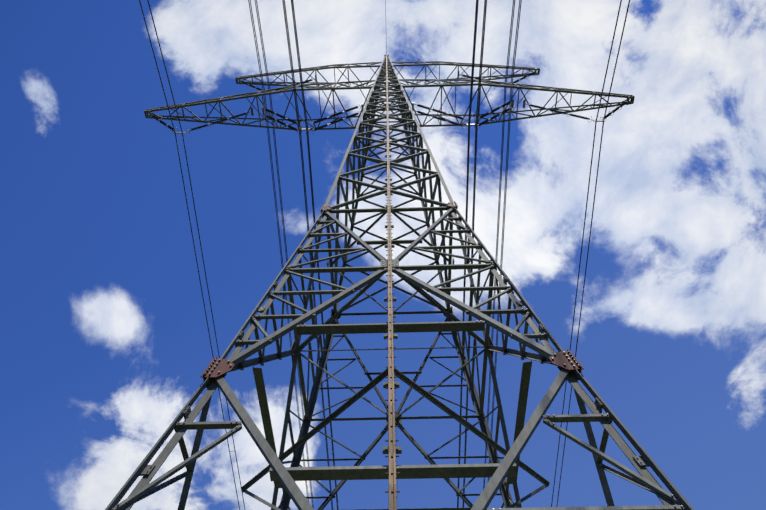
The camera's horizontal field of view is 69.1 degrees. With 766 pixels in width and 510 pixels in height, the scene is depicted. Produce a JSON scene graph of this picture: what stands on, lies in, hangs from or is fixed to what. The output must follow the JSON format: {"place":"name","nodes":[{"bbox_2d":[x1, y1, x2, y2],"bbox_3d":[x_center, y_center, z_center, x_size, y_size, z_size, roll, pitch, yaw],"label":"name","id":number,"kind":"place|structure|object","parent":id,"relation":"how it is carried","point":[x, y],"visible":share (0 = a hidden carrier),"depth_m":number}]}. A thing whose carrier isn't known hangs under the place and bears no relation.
{"place":"outdoors","nodes":[
{"label":"outdoors","id":0,"kind":"place"},
{"bbox_2d":[0,0,765,509],"label":"sky","id":1,"kind":"structure","parent":0,"point":[105,340]},
{"bbox_2d":[152,73,626,130],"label":"tower insulators","id":2,"kind":"object","parent":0,"point":[420,112],"visible":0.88,"depth_m":32.44},
{"bbox_2d":[200,201,583,387],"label":"tower gussets","id":3,"kind":"object","parent":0,"point":[223,367],"visible":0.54,"depth_m":8.87},
{"bbox_2d":[385,55,399,509],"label":"tower climb rail","id":4,"kind":"object","parent":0,"point":[392,491],"visible":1,"depth_m":8.86},
{"bbox_2d":[280,63,512,509],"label":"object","id":5,"kind":"object","parent":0,"point":[483,424],"visible":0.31,"depth_m":15.82},
{"bbox_2d":[105,54,693,509],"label":"steel tower","id":6,"kind":"structure","parent":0,"point":[287,478],"depth_m":11.49},
{"bbox_2d":[111,68,682,509],"bbox_3d":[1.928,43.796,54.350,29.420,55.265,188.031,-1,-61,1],"label":"tower fittings","id":7,"kind":"object","parent":6,"relation":"attached to","point":[251,112],"visible":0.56,"depth_m":30.78},
{"bbox_2d":[139,0,629,509],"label":"conductors","id":8,"kind":"object","parent":7,"relation":"attached to","point":[391,248],"visible":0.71,"depth_m":34.69}
]}

